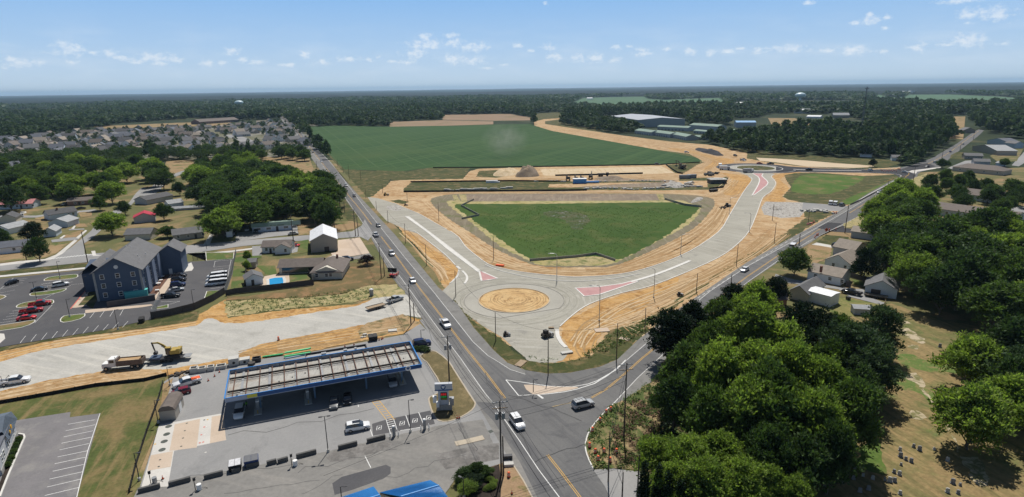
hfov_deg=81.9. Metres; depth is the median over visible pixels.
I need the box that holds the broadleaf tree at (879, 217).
[858,208,897,236]
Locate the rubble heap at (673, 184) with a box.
[665,181,683,187]
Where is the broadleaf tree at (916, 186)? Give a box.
[908,178,919,189]
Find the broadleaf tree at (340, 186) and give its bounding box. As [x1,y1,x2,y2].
[320,177,347,198]
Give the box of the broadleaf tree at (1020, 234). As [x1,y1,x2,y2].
[1009,231,1023,237]
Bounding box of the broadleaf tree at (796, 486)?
[778,471,816,496]
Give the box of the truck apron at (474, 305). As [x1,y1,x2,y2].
[465,284,563,317]
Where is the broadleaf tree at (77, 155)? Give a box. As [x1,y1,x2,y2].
[65,152,84,162]
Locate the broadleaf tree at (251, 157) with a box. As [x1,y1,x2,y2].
[244,155,260,161]
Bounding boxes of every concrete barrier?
[137,482,159,492]
[168,476,190,486]
[204,470,222,479]
[231,467,239,473]
[246,460,258,467]
[266,458,276,465]
[277,456,287,463]
[296,449,316,458]
[338,440,357,449]
[366,434,385,442]
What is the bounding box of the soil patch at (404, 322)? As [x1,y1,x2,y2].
[358,314,419,337]
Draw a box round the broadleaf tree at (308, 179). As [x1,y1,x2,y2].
[298,176,316,183]
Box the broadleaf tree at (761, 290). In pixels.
[732,276,784,320]
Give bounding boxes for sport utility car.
[52,281,68,287]
[169,281,185,286]
[170,276,186,280]
[232,402,244,419]
[345,419,370,432]
[387,373,397,387]
[388,249,394,255]
[412,338,430,345]
[509,411,525,429]
[571,397,594,409]
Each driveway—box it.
[51,237,80,241]
[203,234,212,244]
[252,246,261,255]
[354,253,370,258]
[594,469,639,496]
[775,274,883,304]
[812,243,832,247]
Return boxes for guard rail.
[850,187,883,203]
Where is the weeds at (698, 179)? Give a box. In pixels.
[679,177,713,180]
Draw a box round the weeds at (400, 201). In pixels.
[391,200,407,203]
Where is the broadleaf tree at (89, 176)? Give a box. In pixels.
[80,170,98,189]
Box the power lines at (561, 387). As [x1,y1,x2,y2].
[494,363,631,419]
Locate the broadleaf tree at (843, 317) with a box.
[826,311,855,338]
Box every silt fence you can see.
[0,373,166,403]
[128,380,163,492]
[404,189,586,191]
[411,180,566,181]
[433,162,699,167]
[555,172,642,175]
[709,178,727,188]
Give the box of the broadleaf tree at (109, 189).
[92,180,127,203]
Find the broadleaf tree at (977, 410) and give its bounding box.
[927,378,1019,454]
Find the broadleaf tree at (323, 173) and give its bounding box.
[307,169,339,181]
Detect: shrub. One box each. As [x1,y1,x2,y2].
[4,461,12,466]
[7,454,15,458]
[421,346,430,351]
[451,465,471,479]
[455,476,464,484]
[457,477,478,495]
[462,472,484,489]
[469,461,483,473]
[479,464,494,476]
[483,483,493,490]
[490,482,496,488]
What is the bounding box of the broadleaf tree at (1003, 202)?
[989,198,1013,210]
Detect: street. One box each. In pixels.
[0,209,98,217]
[0,220,371,270]
[54,188,145,258]
[134,170,183,195]
[226,135,252,141]
[1012,152,1023,165]
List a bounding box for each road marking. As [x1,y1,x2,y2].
[313,153,490,399]
[358,199,486,354]
[384,240,505,397]
[384,241,503,397]
[495,406,558,496]
[506,365,619,395]
[509,360,624,386]
[548,457,578,496]
[592,231,815,396]
[594,236,808,396]
[616,193,875,368]
[622,212,863,393]
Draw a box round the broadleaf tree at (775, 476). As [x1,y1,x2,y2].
[751,458,789,496]
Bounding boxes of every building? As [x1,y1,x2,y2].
[0,412,17,475]
[80,237,187,301]
[191,117,238,123]
[251,219,300,231]
[343,486,380,496]
[380,480,447,496]
[635,128,656,135]
[654,130,675,137]
[657,125,693,130]
[672,132,696,139]
[689,123,726,130]
[693,129,714,134]
[695,135,708,139]
[806,115,822,117]
[831,113,849,117]
[939,202,1023,219]
[951,188,1006,202]
[952,163,1012,175]
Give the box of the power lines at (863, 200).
[803,143,960,236]
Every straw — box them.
[447,200,701,265]
[453,195,460,201]
[459,194,466,201]
[656,194,663,199]
[843,216,863,227]
[912,173,927,185]
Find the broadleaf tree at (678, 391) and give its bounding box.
[646,369,698,432]
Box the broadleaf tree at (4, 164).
[0,156,10,172]
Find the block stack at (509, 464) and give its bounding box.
[504,461,513,466]
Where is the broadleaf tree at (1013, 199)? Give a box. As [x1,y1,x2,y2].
[1002,195,1021,208]
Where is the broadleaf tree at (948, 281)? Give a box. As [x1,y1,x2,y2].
[900,260,976,314]
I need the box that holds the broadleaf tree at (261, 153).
[255,149,267,159]
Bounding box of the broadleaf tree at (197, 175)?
[183,167,217,184]
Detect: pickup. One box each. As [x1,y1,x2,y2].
[0,374,31,386]
[18,306,43,314]
[27,299,51,305]
[160,291,180,298]
[172,375,201,388]
[386,295,403,302]
[439,318,450,328]
[841,288,862,295]
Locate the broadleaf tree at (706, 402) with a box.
[678,381,736,435]
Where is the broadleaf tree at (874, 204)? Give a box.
[857,198,885,218]
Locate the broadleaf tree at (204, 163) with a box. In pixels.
[195,161,216,168]
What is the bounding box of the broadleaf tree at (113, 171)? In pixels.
[104,166,126,180]
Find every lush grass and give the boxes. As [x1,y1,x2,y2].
[791,174,864,193]
[843,181,889,204]
[853,280,864,285]
[856,439,886,474]
[896,354,956,373]
[896,379,933,401]
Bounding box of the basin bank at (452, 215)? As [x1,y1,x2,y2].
[430,193,714,267]
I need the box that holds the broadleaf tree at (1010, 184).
[1003,178,1023,190]
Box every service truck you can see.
[719,166,729,169]
[742,168,753,172]
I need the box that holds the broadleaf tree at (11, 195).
[0,183,30,210]
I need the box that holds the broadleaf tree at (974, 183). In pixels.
[963,178,985,189]
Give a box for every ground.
[0,160,1023,496]
[3,94,1023,371]
[693,303,1023,496]
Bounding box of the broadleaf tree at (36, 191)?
[25,183,52,199]
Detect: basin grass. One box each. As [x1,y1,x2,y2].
[455,202,699,260]
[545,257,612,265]
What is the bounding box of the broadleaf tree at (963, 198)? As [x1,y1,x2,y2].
[952,191,978,205]
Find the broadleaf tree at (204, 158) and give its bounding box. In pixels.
[193,156,211,163]
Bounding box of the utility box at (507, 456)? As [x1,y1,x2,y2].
[504,454,512,459]
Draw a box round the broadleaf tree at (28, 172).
[16,168,36,179]
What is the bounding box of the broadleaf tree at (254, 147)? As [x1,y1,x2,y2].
[247,145,257,153]
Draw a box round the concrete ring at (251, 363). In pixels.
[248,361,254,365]
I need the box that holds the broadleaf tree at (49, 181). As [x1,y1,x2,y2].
[36,175,59,197]
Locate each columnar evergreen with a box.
[636,460,650,496]
[650,462,663,496]
[660,471,673,496]
[674,478,685,496]
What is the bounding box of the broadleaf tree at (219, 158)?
[212,154,231,161]
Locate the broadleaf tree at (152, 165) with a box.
[139,162,170,176]
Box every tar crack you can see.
[229,409,370,434]
[298,449,394,472]
[375,454,464,480]
[485,372,531,457]
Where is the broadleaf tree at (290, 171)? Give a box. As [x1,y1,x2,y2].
[287,168,303,174]
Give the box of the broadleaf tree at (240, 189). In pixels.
[228,181,251,197]
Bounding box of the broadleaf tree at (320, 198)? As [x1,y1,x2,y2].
[307,193,340,215]
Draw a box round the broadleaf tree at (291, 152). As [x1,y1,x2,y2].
[285,147,297,159]
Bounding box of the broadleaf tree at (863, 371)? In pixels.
[843,363,890,408]
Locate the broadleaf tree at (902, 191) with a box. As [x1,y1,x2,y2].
[889,189,910,196]
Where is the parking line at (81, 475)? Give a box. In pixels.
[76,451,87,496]
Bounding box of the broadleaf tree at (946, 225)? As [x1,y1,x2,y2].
[928,217,964,234]
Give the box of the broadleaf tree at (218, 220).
[195,207,243,238]
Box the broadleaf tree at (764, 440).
[740,417,794,469]
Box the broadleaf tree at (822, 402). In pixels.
[787,380,859,449]
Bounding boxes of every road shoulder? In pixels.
[280,117,491,402]
[297,129,524,373]
[420,319,437,343]
[477,404,536,496]
[593,218,854,426]
[600,180,893,368]
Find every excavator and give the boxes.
[151,342,182,358]
[675,160,685,168]
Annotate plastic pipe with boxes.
[284,348,309,353]
[284,352,309,356]
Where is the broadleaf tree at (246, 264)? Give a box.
[242,260,251,269]
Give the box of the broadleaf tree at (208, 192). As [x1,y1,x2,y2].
[189,184,236,210]
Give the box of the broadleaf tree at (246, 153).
[242,150,258,158]
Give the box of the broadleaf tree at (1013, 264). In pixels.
[986,251,1023,283]
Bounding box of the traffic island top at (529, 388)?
[524,385,577,393]
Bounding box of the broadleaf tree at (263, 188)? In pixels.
[245,183,273,200]
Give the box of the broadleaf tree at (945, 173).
[937,168,953,179]
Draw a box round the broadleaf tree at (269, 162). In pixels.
[255,160,277,167]
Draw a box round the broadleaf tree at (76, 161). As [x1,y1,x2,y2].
[65,158,80,168]
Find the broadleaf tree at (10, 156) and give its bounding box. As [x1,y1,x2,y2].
[0,155,24,163]
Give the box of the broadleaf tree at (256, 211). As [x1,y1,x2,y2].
[237,199,274,225]
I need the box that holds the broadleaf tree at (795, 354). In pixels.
[771,334,815,386]
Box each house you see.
[0,136,17,141]
[0,199,40,209]
[0,211,21,223]
[0,220,29,233]
[0,239,29,253]
[3,141,21,148]
[8,146,23,151]
[18,139,34,143]
[23,143,38,148]
[30,133,41,137]
[32,137,47,142]
[42,206,77,219]
[43,224,61,236]
[47,215,78,226]
[48,143,65,148]
[51,136,67,141]
[58,141,76,144]
[61,133,77,138]
[65,144,82,148]
[66,196,93,205]
[80,130,93,135]
[88,138,104,144]
[93,146,108,150]
[96,135,109,138]
[98,144,116,147]
[108,133,123,140]
[115,128,127,131]
[118,137,132,141]
[121,133,135,138]
[121,139,139,145]
[123,227,157,240]
[133,192,172,204]
[133,210,155,222]
[135,136,151,141]
[154,141,170,145]
[156,137,171,142]
[163,198,183,206]
[171,226,204,240]
[174,128,186,131]
[178,131,192,136]
[178,137,192,144]
[181,140,200,145]
[184,144,195,149]
[193,137,210,142]
[208,138,224,143]
[214,125,222,131]
[220,127,232,133]
[232,128,244,134]
[234,131,250,136]
[242,269,263,285]
[248,129,259,133]
[249,125,261,130]
[258,140,275,148]
[260,239,295,252]
[262,136,277,140]
[269,130,282,133]
[276,134,288,141]
[282,126,292,131]
[285,136,299,142]
[297,137,311,145]
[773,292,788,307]
[788,276,825,301]
[807,262,851,287]
[824,249,856,270]
[832,238,865,254]
[851,225,873,239]
[860,152,872,156]
[890,155,901,160]
[958,127,974,132]
[961,153,983,158]
[971,158,990,164]
[987,138,1016,144]
[1004,140,1023,147]
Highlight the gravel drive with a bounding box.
[802,203,846,210]
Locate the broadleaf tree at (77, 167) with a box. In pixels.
[61,163,89,176]
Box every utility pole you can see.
[378,243,382,277]
[404,284,412,324]
[441,335,451,381]
[492,401,507,475]
[502,436,503,475]
[548,330,548,375]
[608,431,609,481]
[616,323,617,362]
[619,363,633,436]
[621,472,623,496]
[636,454,639,496]
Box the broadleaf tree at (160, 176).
[144,168,175,189]
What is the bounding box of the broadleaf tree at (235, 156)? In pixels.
[229,154,244,160]
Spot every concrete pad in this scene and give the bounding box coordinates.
[141,413,221,486]
[331,237,368,256]
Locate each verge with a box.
[0,311,198,350]
[327,154,389,197]
[338,199,355,220]
[376,168,468,180]
[454,300,649,372]
[586,375,689,470]
[591,282,708,352]
[710,211,832,280]
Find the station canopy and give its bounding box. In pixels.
[224,341,421,407]
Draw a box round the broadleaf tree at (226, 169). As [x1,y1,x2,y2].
[221,164,248,177]
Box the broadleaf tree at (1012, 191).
[1002,188,1021,198]
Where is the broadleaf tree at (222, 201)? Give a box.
[210,195,238,211]
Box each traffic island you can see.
[406,216,479,270]
[454,435,484,445]
[480,271,495,279]
[577,281,635,295]
[753,173,766,194]
[796,169,856,170]
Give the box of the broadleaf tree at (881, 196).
[865,192,890,204]
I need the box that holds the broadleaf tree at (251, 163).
[245,160,261,167]
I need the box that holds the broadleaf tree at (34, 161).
[26,157,45,168]
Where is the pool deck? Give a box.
[260,274,289,284]
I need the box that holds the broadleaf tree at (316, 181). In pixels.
[310,176,337,186]
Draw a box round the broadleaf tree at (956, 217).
[927,213,977,234]
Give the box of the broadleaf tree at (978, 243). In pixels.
[935,239,999,254]
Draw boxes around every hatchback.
[4,279,18,284]
[171,385,191,393]
[342,392,351,404]
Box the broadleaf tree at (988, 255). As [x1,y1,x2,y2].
[938,244,1020,281]
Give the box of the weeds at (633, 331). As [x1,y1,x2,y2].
[585,313,654,357]
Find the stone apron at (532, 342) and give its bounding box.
[469,313,569,362]
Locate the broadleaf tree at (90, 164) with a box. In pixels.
[79,156,101,171]
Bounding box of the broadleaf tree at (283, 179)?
[275,174,302,187]
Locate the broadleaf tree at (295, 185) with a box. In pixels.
[285,178,309,191]
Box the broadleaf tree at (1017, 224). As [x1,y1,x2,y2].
[985,217,1023,233]
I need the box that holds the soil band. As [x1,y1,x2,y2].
[0,298,419,403]
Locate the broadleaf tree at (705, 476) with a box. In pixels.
[682,452,738,496]
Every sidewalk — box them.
[0,240,76,265]
[0,267,84,276]
[72,292,88,307]
[85,304,151,312]
[155,275,171,299]
[184,263,192,271]
[221,248,251,251]
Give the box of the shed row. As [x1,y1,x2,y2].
[172,205,204,210]
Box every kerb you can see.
[0,320,35,330]
[0,433,25,496]
[29,288,66,295]
[194,252,233,260]
[394,203,446,229]
[405,216,480,271]
[410,230,455,264]
[420,350,475,421]
[450,231,482,260]
[459,466,532,496]
[462,271,467,283]
[464,284,564,317]
[478,271,498,280]
[478,288,549,312]
[484,176,751,276]
[485,264,639,280]
[555,329,567,347]
[560,174,775,326]
[575,281,638,296]
[585,407,609,468]
[630,260,690,281]
[752,173,767,195]
[836,172,899,198]
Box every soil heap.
[493,167,518,175]
[515,165,538,176]
[598,175,622,179]
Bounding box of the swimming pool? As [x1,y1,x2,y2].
[266,277,285,284]
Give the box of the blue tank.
[573,178,598,183]
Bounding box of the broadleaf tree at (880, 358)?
[845,339,910,396]
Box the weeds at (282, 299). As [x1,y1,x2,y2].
[225,287,372,313]
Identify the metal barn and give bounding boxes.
[309,224,337,252]
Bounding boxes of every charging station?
[389,425,398,437]
[420,418,429,430]
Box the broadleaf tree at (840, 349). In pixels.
[809,336,854,369]
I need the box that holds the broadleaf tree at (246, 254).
[242,251,251,259]
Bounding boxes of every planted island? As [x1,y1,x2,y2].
[0,320,33,329]
[0,435,22,490]
[17,300,52,306]
[30,289,64,295]
[45,274,76,280]
[61,314,83,321]
[187,252,232,259]
[205,290,217,296]
[421,351,473,420]
[461,464,530,496]
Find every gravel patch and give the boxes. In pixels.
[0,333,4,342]
[386,205,401,210]
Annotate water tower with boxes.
[234,100,243,104]
[795,92,805,100]
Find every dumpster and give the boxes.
[138,316,144,322]
[228,458,241,471]
[244,453,258,466]
[368,333,377,340]
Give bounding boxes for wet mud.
[543,210,590,229]
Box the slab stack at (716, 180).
[707,178,727,183]
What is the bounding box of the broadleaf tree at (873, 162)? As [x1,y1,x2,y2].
[869,159,877,166]
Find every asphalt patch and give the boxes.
[326,442,390,461]
[332,465,390,494]
[434,443,498,468]
[487,378,563,495]
[818,222,850,232]
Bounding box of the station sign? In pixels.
[432,382,453,410]
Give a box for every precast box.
[189,365,197,373]
[198,365,206,372]
[206,364,214,371]
[216,363,226,369]
[228,355,238,366]
[239,356,249,364]
[252,355,260,362]
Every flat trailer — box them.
[365,302,388,309]
[865,292,887,298]
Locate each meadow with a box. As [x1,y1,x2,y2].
[536,112,747,152]
[768,118,809,125]
[949,116,964,138]
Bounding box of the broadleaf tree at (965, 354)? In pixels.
[926,335,1009,382]
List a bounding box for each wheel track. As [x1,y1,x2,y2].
[0,336,99,355]
[0,340,99,358]
[0,374,157,397]
[0,375,98,396]
[0,377,104,395]
[0,378,99,399]
[1,370,161,394]
[1,373,107,392]
[2,334,97,352]
[2,337,101,355]
[3,370,160,395]
[4,374,155,398]
[14,381,106,397]
[53,322,194,343]
[53,324,195,345]
[53,329,148,341]
[54,331,149,343]
[55,321,194,341]
[75,323,194,340]
[238,326,399,353]
[238,334,318,351]
[239,328,403,356]
[241,340,319,354]
[242,337,319,353]
[277,320,399,344]
[277,340,362,353]
[278,328,400,348]
[278,338,359,350]
[279,323,398,346]
[279,338,363,351]
[280,326,397,345]
[397,203,655,274]
[401,203,651,272]
[403,232,447,278]
[414,247,439,281]
[418,246,445,281]
[421,255,442,278]
[424,202,546,270]
[426,255,447,277]
[427,192,629,194]
[427,202,578,269]
[444,188,720,193]
[448,129,723,180]
[449,224,514,261]
[453,224,518,260]
[460,296,509,320]
[470,238,657,271]
[473,237,653,270]
[475,249,685,272]
[483,313,568,324]
[485,250,689,273]
[490,261,616,272]
[491,259,617,271]
[494,131,714,179]
[495,259,580,273]
[518,209,724,273]
[523,210,720,272]
[552,230,692,269]
[557,133,716,179]
[569,178,729,194]
[569,318,631,340]
[570,183,742,198]
[572,234,766,346]
[573,276,692,346]
[575,255,739,346]
[575,295,658,357]
[579,234,763,330]
[579,235,770,346]
[580,278,695,347]
[582,258,740,347]
[582,297,661,353]
[583,310,634,331]
[584,302,668,353]
[586,209,719,270]
[586,235,767,331]
[586,323,635,344]
[590,311,640,332]
[591,313,654,354]
[600,234,772,313]
[601,206,717,268]
[601,234,764,318]
[606,231,695,270]
[607,235,776,314]
[608,235,768,319]
[612,299,669,320]
[614,209,723,269]
[614,210,719,267]
[616,209,721,267]
[618,213,725,269]
[620,208,719,268]
[621,234,785,321]
[621,278,699,305]
[622,211,727,272]
[622,215,728,270]
[625,234,780,323]
[625,284,702,322]
[626,209,718,263]
[627,210,722,268]
[628,234,767,306]
[630,208,722,264]
[630,255,746,306]
[630,277,699,307]
[631,235,789,321]
[632,212,723,268]
[632,235,771,308]
[634,257,749,308]
[634,279,702,309]
[635,235,784,323]
[640,216,720,261]
[648,234,781,312]
[653,239,779,314]
[658,234,762,293]
[673,234,783,299]
[676,238,776,297]
[678,235,785,300]
[680,235,787,300]
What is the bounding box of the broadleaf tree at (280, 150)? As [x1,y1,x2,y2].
[271,146,286,158]
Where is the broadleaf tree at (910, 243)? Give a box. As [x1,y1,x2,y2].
[887,233,949,269]
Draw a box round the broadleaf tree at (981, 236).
[943,229,1011,255]
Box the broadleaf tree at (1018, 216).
[987,205,1023,223]
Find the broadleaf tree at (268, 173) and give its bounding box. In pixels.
[248,170,277,179]
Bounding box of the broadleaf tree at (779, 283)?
[764,275,791,298]
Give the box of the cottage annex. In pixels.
[273,241,292,253]
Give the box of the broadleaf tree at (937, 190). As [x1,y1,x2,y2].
[929,184,947,198]
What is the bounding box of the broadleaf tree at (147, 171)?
[142,167,155,185]
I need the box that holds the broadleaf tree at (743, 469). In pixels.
[718,451,775,496]
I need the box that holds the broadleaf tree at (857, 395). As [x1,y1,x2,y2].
[824,374,887,454]
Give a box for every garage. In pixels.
[808,286,840,306]
[864,273,899,298]
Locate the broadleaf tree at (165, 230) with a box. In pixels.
[156,225,175,237]
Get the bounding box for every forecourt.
[134,419,492,496]
[141,324,509,484]
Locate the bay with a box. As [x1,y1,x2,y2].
[372,411,434,434]
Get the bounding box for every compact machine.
[503,331,510,335]
[541,329,553,338]
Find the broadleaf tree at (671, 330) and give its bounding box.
[643,306,694,357]
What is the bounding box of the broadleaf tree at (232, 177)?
[223,171,246,183]
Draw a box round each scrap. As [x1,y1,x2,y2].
[169,370,189,377]
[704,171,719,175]
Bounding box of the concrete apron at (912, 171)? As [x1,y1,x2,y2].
[908,167,940,172]
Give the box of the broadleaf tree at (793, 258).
[776,246,813,275]
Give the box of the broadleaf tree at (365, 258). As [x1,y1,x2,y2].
[357,255,375,264]
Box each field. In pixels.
[72,124,318,169]
[94,122,231,128]
[165,156,313,172]
[224,284,404,316]
[311,124,701,170]
[389,120,492,126]
[443,114,529,120]
[573,97,721,104]
[747,150,898,167]
[782,172,898,205]
[877,94,1013,100]
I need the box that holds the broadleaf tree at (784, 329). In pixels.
[756,316,814,355]
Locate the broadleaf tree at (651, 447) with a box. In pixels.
[633,432,676,475]
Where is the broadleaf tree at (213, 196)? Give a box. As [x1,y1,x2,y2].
[198,189,229,212]
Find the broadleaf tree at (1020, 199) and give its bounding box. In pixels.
[1016,193,1023,204]
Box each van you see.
[205,275,220,281]
[205,278,220,286]
[206,271,221,278]
[211,277,226,285]
[217,274,227,278]
[789,242,796,247]
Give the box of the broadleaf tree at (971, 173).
[963,170,976,177]
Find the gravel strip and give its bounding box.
[757,158,873,167]
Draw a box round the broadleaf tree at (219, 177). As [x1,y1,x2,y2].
[201,175,230,185]
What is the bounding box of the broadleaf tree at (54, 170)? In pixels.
[43,164,80,177]
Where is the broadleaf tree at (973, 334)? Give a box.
[946,329,997,350]
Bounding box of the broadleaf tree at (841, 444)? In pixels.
[810,415,866,494]
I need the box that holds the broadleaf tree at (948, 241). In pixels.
[900,226,967,259]
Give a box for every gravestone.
[887,476,892,482]
[950,478,955,484]
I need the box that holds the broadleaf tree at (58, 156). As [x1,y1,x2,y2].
[48,152,67,162]
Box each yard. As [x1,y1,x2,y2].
[761,202,822,217]
[806,245,831,263]
[817,235,848,243]
[828,298,878,316]
[950,152,962,158]
[991,148,1023,160]
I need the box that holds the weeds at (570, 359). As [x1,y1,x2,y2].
[466,315,630,361]
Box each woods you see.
[0,82,1023,103]
[0,89,1023,163]
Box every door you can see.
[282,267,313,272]
[845,281,850,287]
[871,289,880,293]
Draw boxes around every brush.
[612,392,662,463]
[657,318,879,437]
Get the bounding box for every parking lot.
[0,259,233,346]
[0,412,99,496]
[236,228,297,240]
[947,160,970,168]
[1011,206,1023,212]
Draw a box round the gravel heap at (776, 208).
[768,206,781,209]
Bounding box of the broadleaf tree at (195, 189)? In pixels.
[182,183,205,200]
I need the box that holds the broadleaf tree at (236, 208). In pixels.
[213,201,253,231]
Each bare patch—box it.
[901,327,925,343]
[905,373,932,404]
[908,345,918,348]
[909,410,926,419]
[946,425,989,485]
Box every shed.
[158,391,183,420]
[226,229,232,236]
[247,258,258,267]
[850,304,872,314]
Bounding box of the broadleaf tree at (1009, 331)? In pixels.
[977,311,1023,355]
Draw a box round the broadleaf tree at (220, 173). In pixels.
[207,171,226,177]
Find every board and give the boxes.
[388,268,396,276]
[514,360,526,366]
[594,328,609,331]
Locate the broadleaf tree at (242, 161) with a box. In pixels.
[233,158,246,164]
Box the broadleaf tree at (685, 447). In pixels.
[661,429,713,463]
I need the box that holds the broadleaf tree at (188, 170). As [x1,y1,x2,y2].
[180,164,208,181]
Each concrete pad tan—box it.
[147,451,172,470]
[169,419,199,450]
[210,415,225,442]
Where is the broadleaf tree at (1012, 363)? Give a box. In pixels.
[968,352,1023,381]
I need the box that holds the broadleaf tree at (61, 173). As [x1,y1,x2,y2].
[52,171,66,176]
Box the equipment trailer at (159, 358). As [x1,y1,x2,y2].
[146,353,191,362]
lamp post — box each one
[134,452,140,480]
[154,399,159,423]
[318,415,329,452]
[408,399,413,432]
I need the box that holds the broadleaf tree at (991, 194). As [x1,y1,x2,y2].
[974,188,1002,202]
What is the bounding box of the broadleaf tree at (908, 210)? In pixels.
[889,203,927,220]
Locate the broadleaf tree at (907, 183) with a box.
[885,177,915,192]
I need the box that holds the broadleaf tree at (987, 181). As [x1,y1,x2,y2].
[980,178,994,186]
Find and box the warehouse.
[614,114,684,127]
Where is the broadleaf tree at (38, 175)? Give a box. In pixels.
[29,171,48,181]
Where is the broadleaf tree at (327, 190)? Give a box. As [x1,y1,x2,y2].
[308,182,347,204]
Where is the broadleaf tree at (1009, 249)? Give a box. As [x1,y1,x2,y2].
[995,244,1023,255]
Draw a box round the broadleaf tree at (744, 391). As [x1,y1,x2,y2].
[713,371,784,448]
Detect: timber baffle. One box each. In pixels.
[461,199,478,218]
[530,252,614,260]
[665,198,701,206]
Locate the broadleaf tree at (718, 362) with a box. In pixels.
[685,331,748,392]
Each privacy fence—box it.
[150,288,224,318]
[224,249,235,290]
[225,280,313,295]
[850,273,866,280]
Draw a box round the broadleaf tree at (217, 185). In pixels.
[203,184,231,189]
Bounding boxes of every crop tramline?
[314,127,360,167]
[321,126,378,167]
[329,126,395,167]
[339,127,413,167]
[345,126,426,165]
[356,127,441,164]
[364,127,457,164]
[370,126,476,165]
[378,126,491,164]
[398,127,525,164]
[399,130,508,164]
[406,127,541,164]
[418,128,558,164]
[423,127,575,164]
[431,127,592,164]
[443,126,616,162]
[444,128,599,162]
[451,126,632,162]
[467,126,665,162]
[470,128,648,162]
[478,125,679,159]
[481,127,681,162]
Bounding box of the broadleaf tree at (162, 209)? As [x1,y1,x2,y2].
[151,202,174,218]
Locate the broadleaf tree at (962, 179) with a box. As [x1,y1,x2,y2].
[953,174,968,184]
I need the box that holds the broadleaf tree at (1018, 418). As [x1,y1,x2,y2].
[1008,399,1023,429]
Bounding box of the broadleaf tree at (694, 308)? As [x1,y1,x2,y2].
[679,299,708,335]
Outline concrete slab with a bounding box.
[560,350,572,354]
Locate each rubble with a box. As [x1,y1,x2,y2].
[444,186,512,189]
[486,180,499,182]
[534,180,671,181]
[584,185,702,189]
[661,181,693,186]
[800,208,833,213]
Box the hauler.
[597,172,608,176]
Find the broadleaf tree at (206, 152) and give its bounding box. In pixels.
[200,148,209,156]
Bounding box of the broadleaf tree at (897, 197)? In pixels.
[883,193,913,205]
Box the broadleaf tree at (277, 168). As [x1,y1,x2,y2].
[264,163,290,174]
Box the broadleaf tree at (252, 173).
[246,170,259,177]
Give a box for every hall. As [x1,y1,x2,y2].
[734,121,755,127]
[972,145,1016,154]
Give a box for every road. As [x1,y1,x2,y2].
[0,295,420,390]
[281,114,983,496]
[776,165,898,175]
[869,163,934,178]
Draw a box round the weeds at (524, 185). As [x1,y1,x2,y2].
[403,181,708,190]
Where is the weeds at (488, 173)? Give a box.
[476,170,503,177]
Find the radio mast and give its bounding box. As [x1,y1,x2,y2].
[861,87,868,122]
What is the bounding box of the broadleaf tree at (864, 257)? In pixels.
[848,246,884,281]
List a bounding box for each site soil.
[371,118,899,362]
[402,230,457,284]
[561,277,678,360]
[668,148,750,194]
[764,172,800,201]
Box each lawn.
[0,241,69,262]
[0,262,87,274]
[0,376,164,496]
[64,230,82,237]
[75,223,87,227]
[78,212,91,217]
[78,291,96,308]
[130,378,172,493]
[226,261,395,299]
[231,252,261,288]
[257,265,276,275]
[289,273,306,281]
[292,240,310,253]
[297,221,360,234]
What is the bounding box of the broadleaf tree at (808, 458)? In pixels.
[764,429,839,492]
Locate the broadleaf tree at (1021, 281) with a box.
[1000,279,1023,308]
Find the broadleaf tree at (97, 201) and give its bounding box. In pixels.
[88,195,107,210]
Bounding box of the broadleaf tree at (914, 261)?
[884,249,941,295]
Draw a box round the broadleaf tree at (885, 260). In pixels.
[877,246,889,270]
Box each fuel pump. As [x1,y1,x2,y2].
[254,399,262,415]
[304,389,311,404]
[396,372,406,384]
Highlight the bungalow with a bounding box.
[277,254,350,279]
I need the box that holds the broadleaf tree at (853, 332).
[814,318,895,369]
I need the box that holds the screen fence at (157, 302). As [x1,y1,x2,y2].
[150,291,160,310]
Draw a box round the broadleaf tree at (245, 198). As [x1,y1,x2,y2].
[234,193,262,224]
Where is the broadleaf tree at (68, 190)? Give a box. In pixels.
[54,182,85,199]
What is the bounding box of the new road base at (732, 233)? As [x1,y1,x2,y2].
[368,172,774,362]
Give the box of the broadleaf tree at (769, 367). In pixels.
[738,352,811,416]
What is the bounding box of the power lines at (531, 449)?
[492,402,563,496]
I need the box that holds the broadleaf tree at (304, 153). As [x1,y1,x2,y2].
[295,149,312,160]
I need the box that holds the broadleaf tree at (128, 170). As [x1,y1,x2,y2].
[113,162,140,181]
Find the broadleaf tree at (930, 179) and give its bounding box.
[920,174,939,185]
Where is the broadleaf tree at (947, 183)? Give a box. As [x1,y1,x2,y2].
[939,177,956,191]
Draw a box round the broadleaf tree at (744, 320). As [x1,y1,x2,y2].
[711,293,780,347]
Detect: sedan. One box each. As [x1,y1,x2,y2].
[16,314,36,320]
[30,286,47,291]
[168,286,183,290]
[172,272,186,276]
[328,395,338,409]
[409,276,415,282]
[740,266,749,271]
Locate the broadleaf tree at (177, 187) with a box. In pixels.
[171,181,185,192]
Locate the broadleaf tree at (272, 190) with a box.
[256,186,295,203]
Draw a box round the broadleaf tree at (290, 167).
[278,164,301,173]
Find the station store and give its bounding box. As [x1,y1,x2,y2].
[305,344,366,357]
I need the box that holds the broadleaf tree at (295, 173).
[290,169,304,177]
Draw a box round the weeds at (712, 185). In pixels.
[707,177,726,186]
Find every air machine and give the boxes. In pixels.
[147,470,161,483]
[192,477,206,490]
[290,454,301,465]
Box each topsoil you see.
[464,194,658,200]
[537,182,667,191]
[594,178,674,181]
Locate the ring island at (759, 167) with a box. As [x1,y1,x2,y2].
[737,166,774,169]

